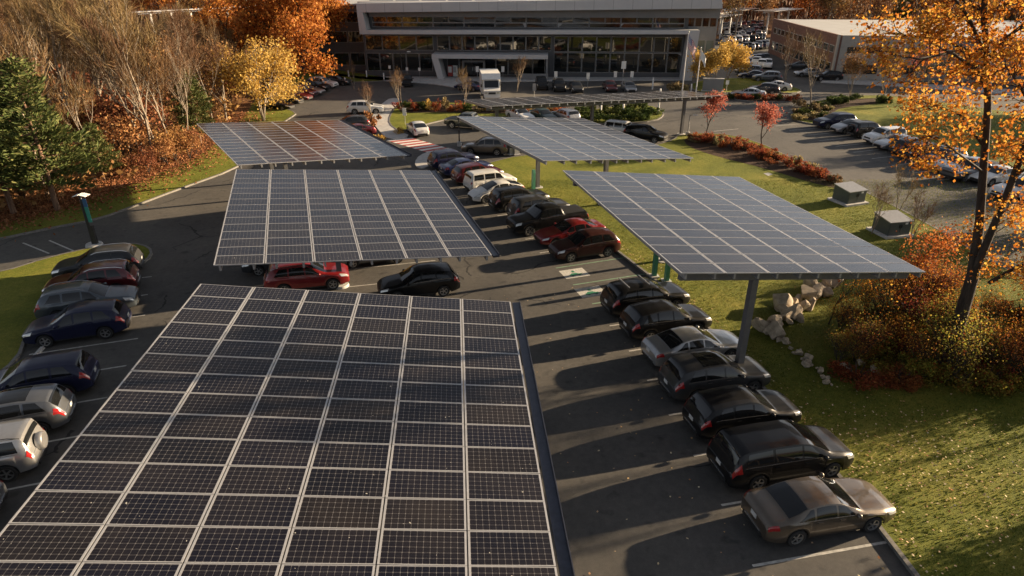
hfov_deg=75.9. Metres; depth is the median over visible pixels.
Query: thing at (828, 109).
shrub
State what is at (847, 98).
shrub
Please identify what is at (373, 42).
window
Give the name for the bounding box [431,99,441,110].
shrub
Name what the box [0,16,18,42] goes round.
brown leaved tree
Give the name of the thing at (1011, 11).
brown leaved tree
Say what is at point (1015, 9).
brown leaved tree
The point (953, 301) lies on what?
tall brush
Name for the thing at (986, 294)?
tall brush
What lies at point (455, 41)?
window
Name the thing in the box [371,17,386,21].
window
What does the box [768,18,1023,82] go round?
brick building
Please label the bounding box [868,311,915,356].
tall brush
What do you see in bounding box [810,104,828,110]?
shrub
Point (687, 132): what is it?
lamp post
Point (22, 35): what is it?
bare tree
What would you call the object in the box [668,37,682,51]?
window
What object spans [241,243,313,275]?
car
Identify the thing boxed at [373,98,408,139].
pavement
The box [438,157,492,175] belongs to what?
car
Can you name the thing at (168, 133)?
orange bush
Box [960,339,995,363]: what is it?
shrub
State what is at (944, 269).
tall brush
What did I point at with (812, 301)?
boulder
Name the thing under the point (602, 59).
window
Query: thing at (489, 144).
car
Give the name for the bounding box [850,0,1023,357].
oak tree
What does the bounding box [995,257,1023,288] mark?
tall brush
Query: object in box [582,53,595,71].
window
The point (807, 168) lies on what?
shrub
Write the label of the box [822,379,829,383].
boulder
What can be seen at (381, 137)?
shrub
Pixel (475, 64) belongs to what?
door
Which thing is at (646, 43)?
window
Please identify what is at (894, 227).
door
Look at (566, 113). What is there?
car
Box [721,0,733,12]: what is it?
brown leaved tree
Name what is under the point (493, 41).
window
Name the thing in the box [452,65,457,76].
vending machine
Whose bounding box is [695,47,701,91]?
flagpole
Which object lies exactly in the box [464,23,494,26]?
window
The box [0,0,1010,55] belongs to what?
woods ground
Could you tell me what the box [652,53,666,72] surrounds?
window
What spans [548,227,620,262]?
car
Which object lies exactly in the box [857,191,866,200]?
door
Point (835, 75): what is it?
car
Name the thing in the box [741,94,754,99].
shrub
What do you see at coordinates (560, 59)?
window
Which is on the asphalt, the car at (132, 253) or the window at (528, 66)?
the car at (132, 253)
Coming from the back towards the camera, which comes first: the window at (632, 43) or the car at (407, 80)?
the window at (632, 43)
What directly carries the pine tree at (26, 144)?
on the woods ground at (245, 106)
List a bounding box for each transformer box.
[827,181,868,206]
[866,210,913,239]
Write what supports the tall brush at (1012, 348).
on the lawn at (518, 168)
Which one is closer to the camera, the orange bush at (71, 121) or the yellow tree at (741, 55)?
the orange bush at (71, 121)
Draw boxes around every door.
[466,63,473,75]
[474,63,481,75]
[848,192,857,201]
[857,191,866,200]
[888,223,900,233]
[899,222,911,232]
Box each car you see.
[0,349,100,393]
[0,383,77,434]
[0,418,48,481]
[0,480,7,510]
[22,299,132,347]
[34,280,140,318]
[41,258,141,291]
[51,243,144,277]
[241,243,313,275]
[261,99,295,109]
[263,259,349,289]
[270,92,303,103]
[288,85,318,96]
[288,90,312,99]
[299,79,330,90]
[302,84,325,93]
[309,76,337,87]
[326,75,352,85]
[340,114,370,124]
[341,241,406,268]
[346,100,384,113]
[352,123,376,133]
[377,262,459,296]
[401,73,413,86]
[406,121,428,136]
[427,148,478,168]
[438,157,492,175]
[450,162,503,182]
[454,80,479,91]
[461,136,507,155]
[467,179,524,203]
[488,184,549,211]
[505,109,534,116]
[506,194,569,215]
[528,108,557,117]
[533,217,605,244]
[535,76,548,89]
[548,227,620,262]
[551,108,580,117]
[552,78,566,91]
[569,81,583,92]
[600,275,689,314]
[602,80,617,91]
[619,299,711,338]
[621,81,636,92]
[623,123,668,143]
[641,325,738,366]
[657,350,770,399]
[682,385,801,438]
[730,87,765,96]
[735,64,762,73]
[738,70,762,77]
[741,472,895,545]
[749,82,779,94]
[750,34,755,40]
[752,70,782,80]
[757,58,766,67]
[762,58,772,68]
[772,80,791,90]
[784,61,807,68]
[793,68,823,76]
[812,70,843,80]
[813,111,856,128]
[830,119,859,133]
[846,120,880,137]
[872,134,916,150]
[888,137,918,152]
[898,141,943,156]
[905,141,941,159]
[917,146,967,160]
[927,153,967,168]
[968,164,1023,185]
[988,175,1023,200]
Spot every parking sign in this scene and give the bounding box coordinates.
[402,108,406,124]
[621,61,625,86]
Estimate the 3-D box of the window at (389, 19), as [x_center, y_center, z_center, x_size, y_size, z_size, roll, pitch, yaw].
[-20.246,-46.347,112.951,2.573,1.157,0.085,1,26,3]
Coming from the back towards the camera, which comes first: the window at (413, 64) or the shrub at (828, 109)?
the window at (413, 64)
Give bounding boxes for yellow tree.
[201,30,309,120]
[687,42,735,79]
[719,35,753,79]
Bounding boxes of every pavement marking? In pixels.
[559,268,588,278]
[574,285,602,297]
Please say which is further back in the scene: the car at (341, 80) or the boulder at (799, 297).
the car at (341, 80)
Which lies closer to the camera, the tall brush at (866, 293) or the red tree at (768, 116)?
the tall brush at (866, 293)
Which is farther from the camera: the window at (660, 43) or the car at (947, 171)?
the window at (660, 43)
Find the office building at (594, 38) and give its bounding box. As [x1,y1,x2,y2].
[356,0,722,80]
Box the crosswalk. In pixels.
[387,138,448,151]
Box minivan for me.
[706,420,853,488]
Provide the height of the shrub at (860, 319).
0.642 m
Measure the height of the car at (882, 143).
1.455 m
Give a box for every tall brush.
[816,295,862,326]
[823,326,873,361]
[824,307,858,328]
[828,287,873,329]
[834,322,868,344]
[838,312,896,355]
[842,279,889,312]
[844,309,899,353]
[845,333,879,360]
[853,276,920,325]
[855,292,896,327]
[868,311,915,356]
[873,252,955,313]
[883,305,924,334]
[887,317,923,331]
[888,278,941,326]
[891,324,927,355]
[892,269,948,312]
[896,284,940,317]
[896,318,946,364]
[899,243,960,286]
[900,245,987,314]
[901,289,976,341]
[902,299,943,329]
[904,300,1003,364]
[905,308,1006,391]
[906,259,963,306]
[907,250,968,296]
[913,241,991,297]
[919,281,996,329]
[920,289,1002,341]
[945,287,987,322]
[952,317,1000,359]
[973,283,1015,322]
[975,285,1019,319]
[975,308,1023,343]
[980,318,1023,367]
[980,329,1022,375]
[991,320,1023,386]
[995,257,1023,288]
[999,329,1023,365]
[1003,268,1023,293]
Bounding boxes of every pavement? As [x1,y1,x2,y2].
[320,72,681,87]
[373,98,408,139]
[415,151,431,168]
[821,79,1020,95]
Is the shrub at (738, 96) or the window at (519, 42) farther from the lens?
the window at (519, 42)
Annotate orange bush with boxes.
[7,38,82,97]
[8,179,37,199]
[36,183,65,202]
[43,65,120,129]
[50,82,104,142]
[64,84,137,140]
[71,84,177,151]
[89,110,156,165]
[106,155,135,174]
[128,144,160,172]
[130,80,172,99]
[145,136,177,164]
[148,124,190,160]
[167,96,215,126]
[169,122,204,158]
[176,126,202,153]
[211,74,245,101]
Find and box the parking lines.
[7,123,995,571]
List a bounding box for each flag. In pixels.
[688,35,695,58]
[701,51,705,66]
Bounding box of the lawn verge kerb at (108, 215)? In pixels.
[0,70,393,239]
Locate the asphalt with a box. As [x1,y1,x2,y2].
[0,38,1023,575]
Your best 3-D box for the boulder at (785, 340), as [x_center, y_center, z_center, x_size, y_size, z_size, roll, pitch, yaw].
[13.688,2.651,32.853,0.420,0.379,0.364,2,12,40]
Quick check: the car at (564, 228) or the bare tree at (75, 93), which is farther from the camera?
the bare tree at (75, 93)
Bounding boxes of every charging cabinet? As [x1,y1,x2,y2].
[507,148,513,154]
[513,149,520,154]
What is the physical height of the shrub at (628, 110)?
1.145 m
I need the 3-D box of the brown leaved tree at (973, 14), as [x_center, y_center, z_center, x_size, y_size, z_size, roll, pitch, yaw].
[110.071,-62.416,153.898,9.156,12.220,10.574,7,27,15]
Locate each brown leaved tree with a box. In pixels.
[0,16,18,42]
[0,32,53,106]
[49,44,88,72]
[110,48,174,127]
[128,0,179,29]
[132,29,184,101]
[133,45,173,115]
[159,60,199,95]
[172,0,209,17]
[189,0,224,6]
[189,39,245,119]
[244,39,269,57]
[720,0,760,35]
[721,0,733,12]
[736,0,776,21]
[755,0,782,29]
[789,0,816,18]
[803,0,860,19]
[807,0,852,19]
[817,0,856,19]
[826,0,874,19]
[864,0,904,19]
[919,0,966,18]
[960,0,1008,19]
[966,0,999,19]
[990,0,1023,20]
[1004,0,1023,20]
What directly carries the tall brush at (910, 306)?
on the lawn at (518, 168)
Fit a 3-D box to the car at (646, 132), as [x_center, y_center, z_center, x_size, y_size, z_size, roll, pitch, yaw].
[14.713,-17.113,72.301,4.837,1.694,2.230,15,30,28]
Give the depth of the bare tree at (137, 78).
60.45 m
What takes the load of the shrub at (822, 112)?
on the planted island at (880, 114)
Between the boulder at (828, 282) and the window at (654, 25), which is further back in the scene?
the window at (654, 25)
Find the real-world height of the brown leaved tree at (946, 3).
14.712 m
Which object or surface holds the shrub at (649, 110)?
on the planted island at (652, 116)
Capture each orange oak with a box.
[184,0,278,79]
[224,0,342,85]
[262,0,353,74]
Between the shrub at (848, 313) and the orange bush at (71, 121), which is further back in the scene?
the orange bush at (71, 121)
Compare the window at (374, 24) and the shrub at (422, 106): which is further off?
the window at (374, 24)
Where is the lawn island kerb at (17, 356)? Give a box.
[0,243,152,369]
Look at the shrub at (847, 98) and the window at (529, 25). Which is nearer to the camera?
the shrub at (847, 98)
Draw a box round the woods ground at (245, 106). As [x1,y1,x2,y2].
[0,57,302,222]
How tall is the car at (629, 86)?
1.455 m
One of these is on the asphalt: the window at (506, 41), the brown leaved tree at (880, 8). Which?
the brown leaved tree at (880, 8)
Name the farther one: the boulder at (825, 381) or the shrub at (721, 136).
the shrub at (721, 136)
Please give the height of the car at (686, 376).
1.699 m
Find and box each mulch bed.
[399,103,504,112]
[684,138,834,187]
[796,98,887,120]
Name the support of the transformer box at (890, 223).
on the lawn at (518, 168)
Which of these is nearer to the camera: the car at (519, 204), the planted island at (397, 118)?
the car at (519, 204)
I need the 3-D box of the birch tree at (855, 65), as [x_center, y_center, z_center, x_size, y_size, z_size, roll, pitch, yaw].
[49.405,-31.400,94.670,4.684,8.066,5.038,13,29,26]
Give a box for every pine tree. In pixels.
[0,52,104,210]
[0,77,56,213]
[0,93,53,195]
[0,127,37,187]
[79,122,123,180]
[167,68,214,142]
[874,0,902,19]
[893,0,913,19]
[1004,4,1021,20]
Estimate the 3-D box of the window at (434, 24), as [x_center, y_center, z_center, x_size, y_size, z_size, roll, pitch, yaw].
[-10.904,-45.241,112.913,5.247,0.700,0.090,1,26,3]
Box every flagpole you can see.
[682,31,688,90]
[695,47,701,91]
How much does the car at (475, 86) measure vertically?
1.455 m
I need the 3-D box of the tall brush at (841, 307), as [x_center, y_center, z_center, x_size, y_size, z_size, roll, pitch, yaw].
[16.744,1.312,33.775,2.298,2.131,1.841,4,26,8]
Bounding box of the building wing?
[290,0,365,70]
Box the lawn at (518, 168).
[491,133,1023,575]
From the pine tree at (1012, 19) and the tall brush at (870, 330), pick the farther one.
the pine tree at (1012, 19)
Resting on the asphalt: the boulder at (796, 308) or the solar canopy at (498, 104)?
the solar canopy at (498, 104)
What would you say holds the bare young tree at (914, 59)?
on the asphalt
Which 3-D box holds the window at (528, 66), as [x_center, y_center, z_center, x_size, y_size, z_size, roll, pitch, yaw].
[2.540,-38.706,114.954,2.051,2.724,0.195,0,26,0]
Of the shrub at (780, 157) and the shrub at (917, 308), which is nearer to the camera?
the shrub at (917, 308)
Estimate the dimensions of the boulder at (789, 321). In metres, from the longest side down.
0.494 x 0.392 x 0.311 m
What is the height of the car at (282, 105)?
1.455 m
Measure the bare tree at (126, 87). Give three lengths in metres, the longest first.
13.724 x 7.276 x 6.736 m
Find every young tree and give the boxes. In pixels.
[345,60,355,89]
[356,79,372,117]
[388,66,404,111]
[456,67,472,102]
[513,55,526,90]
[779,26,807,81]
[800,30,829,105]
[828,279,860,323]
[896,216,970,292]
[900,45,932,91]
[917,46,944,96]
[940,50,959,98]
[959,52,982,96]
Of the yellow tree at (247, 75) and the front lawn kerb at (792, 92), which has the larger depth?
the front lawn kerb at (792, 92)
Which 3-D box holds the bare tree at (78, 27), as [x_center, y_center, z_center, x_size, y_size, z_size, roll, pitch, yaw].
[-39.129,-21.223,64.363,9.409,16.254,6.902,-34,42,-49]
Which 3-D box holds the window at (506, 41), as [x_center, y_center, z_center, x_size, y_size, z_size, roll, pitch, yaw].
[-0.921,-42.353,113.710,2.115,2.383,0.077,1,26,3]
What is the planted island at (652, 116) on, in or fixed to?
on the asphalt
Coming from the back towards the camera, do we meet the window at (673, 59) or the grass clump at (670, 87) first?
the window at (673, 59)
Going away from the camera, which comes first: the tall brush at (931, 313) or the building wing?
the tall brush at (931, 313)
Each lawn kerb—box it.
[489,133,1022,575]
[691,78,766,92]
[729,95,804,102]
[780,87,801,93]
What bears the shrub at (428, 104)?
on the mulch bed at (443, 109)
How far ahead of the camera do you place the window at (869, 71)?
110.69 m
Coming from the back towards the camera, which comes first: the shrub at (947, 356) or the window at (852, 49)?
the window at (852, 49)
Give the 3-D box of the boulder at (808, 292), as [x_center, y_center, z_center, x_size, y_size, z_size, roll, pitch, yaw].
[16.832,0.327,37.288,0.931,0.682,1.016,16,56,18]
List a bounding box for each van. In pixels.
[463,168,516,189]
[604,119,631,133]
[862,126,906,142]
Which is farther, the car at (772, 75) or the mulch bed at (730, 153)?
the car at (772, 75)
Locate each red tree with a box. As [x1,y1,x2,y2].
[699,89,729,132]
[752,101,786,143]
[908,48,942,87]
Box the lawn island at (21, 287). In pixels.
[0,244,149,369]
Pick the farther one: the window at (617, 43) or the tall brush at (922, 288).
the window at (617, 43)
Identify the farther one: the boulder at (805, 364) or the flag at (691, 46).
the flag at (691, 46)
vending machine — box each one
[448,65,452,76]
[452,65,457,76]
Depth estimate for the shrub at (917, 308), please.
33.52 m
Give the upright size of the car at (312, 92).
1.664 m
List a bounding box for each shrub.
[360,110,381,126]
[373,134,385,139]
[391,100,400,108]
[393,126,403,133]
[399,100,411,109]
[407,99,419,110]
[416,100,426,110]
[422,98,436,109]
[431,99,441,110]
[438,97,450,107]
[447,105,461,111]
[455,100,464,108]
[460,102,472,111]
[473,105,483,111]
[574,106,589,111]
[580,109,595,115]
[588,113,605,121]
[598,105,609,109]
[601,113,614,121]
[603,108,617,114]
[611,104,622,109]
[613,113,629,120]
[616,108,626,115]
[621,107,632,116]
[625,104,637,108]
[626,112,641,120]
[631,108,642,114]
[635,103,647,108]
[637,112,651,119]
[642,105,655,114]
[652,107,664,114]
[687,133,698,141]
[693,135,705,142]
[703,135,713,142]
[712,134,725,142]
[712,137,724,144]
[717,140,730,146]
[723,93,736,98]
[732,141,742,150]
[733,93,745,98]
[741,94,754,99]
[747,141,758,150]
[751,93,761,98]
[752,143,765,149]
[752,148,766,156]
[753,148,767,160]
[758,93,767,100]
[763,150,774,157]
[765,157,779,163]
[766,93,776,99]
[774,153,787,160]
[775,93,782,99]
[780,155,792,166]
[782,95,792,100]
[787,163,804,172]
[791,114,808,119]
[792,93,802,99]
[792,98,806,106]
[792,155,803,164]
[793,156,802,164]
[795,108,813,114]
[802,165,813,174]
[803,161,822,168]
[806,100,819,109]
[807,110,823,117]
[808,167,820,176]
[810,101,830,106]
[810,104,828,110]
[815,168,828,177]
[816,111,831,117]
[816,165,829,177]
[820,103,830,110]
[825,358,892,390]
[826,96,842,103]
[827,173,842,182]
[828,97,843,104]
[833,334,881,357]
[842,96,855,103]
[842,328,887,357]
[842,343,894,370]
[845,308,874,325]
[847,368,899,389]
[849,92,863,98]
[849,348,903,380]
[850,320,902,356]
[875,94,887,102]
[879,96,893,102]
[883,323,925,355]
[883,361,923,392]
[884,370,924,392]
[885,311,936,334]
[889,346,953,387]
[890,352,928,373]
[894,297,941,318]
[895,326,931,348]
[904,363,946,389]
[917,341,966,375]
[929,285,959,313]
[938,361,994,395]
[953,361,1014,396]
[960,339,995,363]
[964,362,1014,398]
[968,317,1003,337]
[970,321,1002,339]
[973,360,1018,385]
[973,369,1015,397]
[983,354,1023,378]
[997,299,1023,324]
[998,361,1023,392]
[1007,309,1023,326]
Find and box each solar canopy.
[0,284,574,575]
[129,6,249,44]
[197,119,411,172]
[213,169,499,289]
[457,116,692,204]
[465,91,722,134]
[563,170,925,362]
[718,8,757,33]
[718,14,741,39]
[754,8,802,34]
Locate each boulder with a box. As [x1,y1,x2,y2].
[751,317,769,332]
[766,321,785,339]
[767,315,781,325]
[773,293,792,308]
[778,305,787,312]
[781,303,802,319]
[781,337,788,343]
[783,311,792,320]
[786,317,793,324]
[792,297,798,304]
[795,294,802,302]
[795,349,802,354]
[796,312,803,322]
[799,299,809,310]
[801,285,817,299]
[801,360,810,367]
[803,279,817,285]
[804,353,813,359]
[806,297,815,311]
[812,283,823,299]
[817,367,823,373]
[822,279,835,288]
[822,287,832,296]
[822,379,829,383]
[832,279,840,288]
[857,358,865,365]
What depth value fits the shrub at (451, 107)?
86.58 m
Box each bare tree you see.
[0,0,45,114]
[0,0,66,114]
[0,2,47,62]
[0,22,63,194]
[0,36,49,102]
[1,0,65,81]
[13,0,128,102]
[16,1,73,116]
[25,0,107,145]
[28,0,132,103]
[31,0,163,161]
[37,0,160,159]
[41,0,147,148]
[47,55,101,178]
[53,0,125,92]
[53,17,164,161]
[59,0,123,138]
[63,0,138,149]
[77,27,167,158]
[83,0,140,81]
[93,15,173,132]
[126,0,139,24]
[130,17,158,40]
[144,7,169,61]
[150,24,208,129]
[154,3,179,34]
[156,18,199,93]
[163,6,229,122]
[164,0,216,134]
[164,26,208,94]
[173,1,190,22]
[174,8,194,39]
[182,22,207,84]
[184,17,233,107]
[187,23,226,99]
[215,18,241,57]
[238,27,270,58]
[750,0,758,23]
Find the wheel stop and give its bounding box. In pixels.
[33,346,44,354]
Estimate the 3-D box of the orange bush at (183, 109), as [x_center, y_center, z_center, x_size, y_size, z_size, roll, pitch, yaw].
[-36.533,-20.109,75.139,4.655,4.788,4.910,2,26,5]
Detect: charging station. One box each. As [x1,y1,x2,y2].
[531,169,535,188]
[648,253,659,278]
[660,263,671,281]
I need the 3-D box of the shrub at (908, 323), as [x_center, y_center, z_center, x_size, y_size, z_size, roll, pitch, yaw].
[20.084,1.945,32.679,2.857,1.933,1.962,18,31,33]
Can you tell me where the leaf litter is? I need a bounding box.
[0,109,282,241]
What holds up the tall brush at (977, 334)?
on the lawn at (518, 168)
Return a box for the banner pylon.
[72,193,103,247]
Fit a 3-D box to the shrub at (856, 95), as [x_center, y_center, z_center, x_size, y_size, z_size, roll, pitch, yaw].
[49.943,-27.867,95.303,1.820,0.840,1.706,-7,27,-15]
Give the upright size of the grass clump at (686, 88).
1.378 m
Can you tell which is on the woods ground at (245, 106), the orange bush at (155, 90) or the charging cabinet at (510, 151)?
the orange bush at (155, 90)
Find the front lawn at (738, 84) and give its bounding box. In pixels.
[692,78,765,91]
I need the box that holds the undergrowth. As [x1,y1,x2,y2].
[0,49,282,210]
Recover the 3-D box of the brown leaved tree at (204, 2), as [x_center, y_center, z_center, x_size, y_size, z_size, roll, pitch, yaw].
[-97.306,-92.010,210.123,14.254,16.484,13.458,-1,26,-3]
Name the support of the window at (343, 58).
in the building wing
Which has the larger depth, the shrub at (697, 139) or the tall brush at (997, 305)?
the shrub at (697, 139)
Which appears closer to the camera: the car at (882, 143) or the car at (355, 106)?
the car at (882, 143)
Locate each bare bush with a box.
[866,180,896,233]
[891,163,920,210]
[906,189,942,245]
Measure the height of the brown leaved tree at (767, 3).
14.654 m
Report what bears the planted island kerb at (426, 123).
on the asphalt
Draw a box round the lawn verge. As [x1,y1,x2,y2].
[0,70,387,236]
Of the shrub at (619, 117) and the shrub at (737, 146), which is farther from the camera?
the shrub at (619, 117)
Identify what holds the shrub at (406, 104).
on the mulch bed at (443, 109)
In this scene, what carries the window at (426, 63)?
in the office building at (594, 38)
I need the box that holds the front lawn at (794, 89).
[780,87,799,92]
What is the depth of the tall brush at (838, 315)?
33.94 m
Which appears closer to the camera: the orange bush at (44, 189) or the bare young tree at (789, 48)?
the orange bush at (44, 189)
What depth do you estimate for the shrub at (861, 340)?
31.88 m
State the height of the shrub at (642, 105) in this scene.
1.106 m
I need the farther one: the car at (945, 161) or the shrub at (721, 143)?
the shrub at (721, 143)
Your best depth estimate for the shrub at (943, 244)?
34.09 m
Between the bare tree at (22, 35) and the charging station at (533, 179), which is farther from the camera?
the bare tree at (22, 35)
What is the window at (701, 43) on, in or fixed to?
in the office building at (594, 38)
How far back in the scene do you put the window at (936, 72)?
110.15 m
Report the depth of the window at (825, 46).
114.93 m
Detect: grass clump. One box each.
[666,83,677,90]
[672,82,683,90]
[677,84,689,90]
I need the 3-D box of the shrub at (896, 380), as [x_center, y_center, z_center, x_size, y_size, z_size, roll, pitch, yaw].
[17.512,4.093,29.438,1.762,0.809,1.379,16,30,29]
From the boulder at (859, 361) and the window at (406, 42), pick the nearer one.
the boulder at (859, 361)
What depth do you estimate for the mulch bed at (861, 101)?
91.28 m
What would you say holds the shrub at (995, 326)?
on the lawn at (518, 168)
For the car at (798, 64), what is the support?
on the asphalt
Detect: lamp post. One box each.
[457,118,461,146]
[686,114,697,134]
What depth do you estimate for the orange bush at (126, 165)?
59.03 m
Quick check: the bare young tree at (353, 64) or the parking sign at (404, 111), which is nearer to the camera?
the parking sign at (404, 111)
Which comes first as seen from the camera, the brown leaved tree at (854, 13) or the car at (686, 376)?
the car at (686, 376)
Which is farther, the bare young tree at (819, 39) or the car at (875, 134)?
the bare young tree at (819, 39)
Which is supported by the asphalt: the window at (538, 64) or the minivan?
the minivan
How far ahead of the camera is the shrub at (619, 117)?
80.83 m
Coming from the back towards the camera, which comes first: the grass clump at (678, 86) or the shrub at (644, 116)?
the grass clump at (678, 86)
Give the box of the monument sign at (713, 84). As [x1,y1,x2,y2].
[701,78,724,91]
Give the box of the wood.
[0,0,1023,22]
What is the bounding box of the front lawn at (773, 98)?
[734,96,802,100]
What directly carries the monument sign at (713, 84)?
on the front lawn at (738, 84)
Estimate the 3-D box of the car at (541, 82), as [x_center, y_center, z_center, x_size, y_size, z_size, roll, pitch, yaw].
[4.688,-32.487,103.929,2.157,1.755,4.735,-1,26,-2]
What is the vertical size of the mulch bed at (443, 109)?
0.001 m
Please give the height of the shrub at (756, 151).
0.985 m
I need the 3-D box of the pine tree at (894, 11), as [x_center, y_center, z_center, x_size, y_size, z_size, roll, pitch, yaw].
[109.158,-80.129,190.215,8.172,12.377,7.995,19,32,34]
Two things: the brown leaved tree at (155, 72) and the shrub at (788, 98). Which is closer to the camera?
the brown leaved tree at (155, 72)
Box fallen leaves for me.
[504,215,1023,575]
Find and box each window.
[317,31,331,41]
[319,53,333,63]
[332,31,347,41]
[334,53,349,64]
[346,12,357,21]
[348,31,363,41]
[350,53,365,64]
[365,35,382,49]
[367,53,380,70]
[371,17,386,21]
[372,22,401,26]
[380,53,393,70]
[382,36,399,49]
[387,17,401,21]
[393,53,406,70]
[399,36,416,49]
[402,17,416,21]
[403,23,432,26]
[406,53,419,70]
[416,36,433,49]
[418,17,432,21]
[419,53,432,70]
[433,17,447,21]
[433,23,463,26]
[437,36,448,49]
[447,59,458,73]
[449,17,463,22]
[450,36,461,50]
[459,59,470,74]
[462,36,474,50]
[464,17,478,22]
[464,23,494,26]
[475,36,486,50]
[480,17,494,22]
[484,59,495,68]
[488,36,499,50]
[495,17,509,22]
[495,23,525,27]
[496,59,507,74]
[501,36,512,50]
[508,59,519,74]
[511,17,525,22]
[513,36,525,50]
[521,59,531,73]
[526,36,538,50]
[527,17,541,22]
[527,23,556,27]
[533,59,544,73]
[539,36,550,50]
[542,18,557,22]
[554,36,567,51]
[554,53,567,71]
[558,18,572,22]
[558,23,588,27]
[568,36,581,51]
[568,53,581,71]
[574,18,588,22]
[582,37,596,51]
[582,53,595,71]
[589,23,620,27]
[590,18,604,22]
[596,53,609,72]
[597,37,610,51]
[605,18,620,22]
[609,53,623,72]
[611,37,624,51]
[621,18,636,22]
[621,23,651,27]
[624,53,638,72]
[625,37,639,51]
[637,18,652,22]
[638,53,652,72]
[639,37,653,51]
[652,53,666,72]
[653,18,668,22]
[653,24,683,27]
[654,37,668,51]
[666,53,681,72]
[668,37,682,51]
[669,18,684,22]
[688,18,694,26]
[695,18,701,26]
[696,40,704,53]
[702,18,709,26]
[705,40,713,55]
[709,18,716,26]
[820,59,824,69]
[823,42,828,50]
[825,62,830,70]
[829,44,834,52]
[842,64,857,74]
[845,46,863,53]
[860,64,878,74]
[865,47,882,53]
[899,65,915,74]
[924,65,942,74]
[1007,66,1023,75]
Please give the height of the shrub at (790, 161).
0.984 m
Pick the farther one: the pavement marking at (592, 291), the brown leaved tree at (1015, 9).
the brown leaved tree at (1015, 9)
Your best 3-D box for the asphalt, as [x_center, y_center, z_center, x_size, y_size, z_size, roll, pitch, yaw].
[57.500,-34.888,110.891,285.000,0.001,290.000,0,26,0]
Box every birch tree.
[838,40,871,95]
[872,41,908,94]
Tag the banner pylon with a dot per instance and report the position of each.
(94, 242)
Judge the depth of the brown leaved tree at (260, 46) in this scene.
116.63 m
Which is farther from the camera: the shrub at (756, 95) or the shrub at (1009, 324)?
the shrub at (756, 95)
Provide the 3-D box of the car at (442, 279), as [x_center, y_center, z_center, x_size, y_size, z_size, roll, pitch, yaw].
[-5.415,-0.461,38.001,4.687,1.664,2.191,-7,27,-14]
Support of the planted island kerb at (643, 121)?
on the asphalt
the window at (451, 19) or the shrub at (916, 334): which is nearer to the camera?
the shrub at (916, 334)
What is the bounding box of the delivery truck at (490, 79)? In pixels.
[479,69,501,98]
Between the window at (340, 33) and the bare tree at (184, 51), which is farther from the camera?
the window at (340, 33)
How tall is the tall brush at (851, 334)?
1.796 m
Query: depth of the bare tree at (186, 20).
104.05 m
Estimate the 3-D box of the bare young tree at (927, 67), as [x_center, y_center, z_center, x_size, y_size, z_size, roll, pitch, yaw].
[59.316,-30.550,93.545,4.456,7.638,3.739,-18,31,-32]
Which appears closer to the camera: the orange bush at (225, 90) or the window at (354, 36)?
the orange bush at (225, 90)
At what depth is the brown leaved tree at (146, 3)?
189.98 m
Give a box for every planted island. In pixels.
[390,101,507,129]
[581,106,661,122]
[793,95,1023,168]
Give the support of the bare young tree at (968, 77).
on the asphalt
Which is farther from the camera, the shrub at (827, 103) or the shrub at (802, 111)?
the shrub at (827, 103)
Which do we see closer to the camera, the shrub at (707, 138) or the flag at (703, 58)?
the shrub at (707, 138)
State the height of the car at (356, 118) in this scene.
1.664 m
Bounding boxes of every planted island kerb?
[389,101,493,130]
[597,106,663,123]
[791,95,1019,124]
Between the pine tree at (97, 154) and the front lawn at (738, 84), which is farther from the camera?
the front lawn at (738, 84)

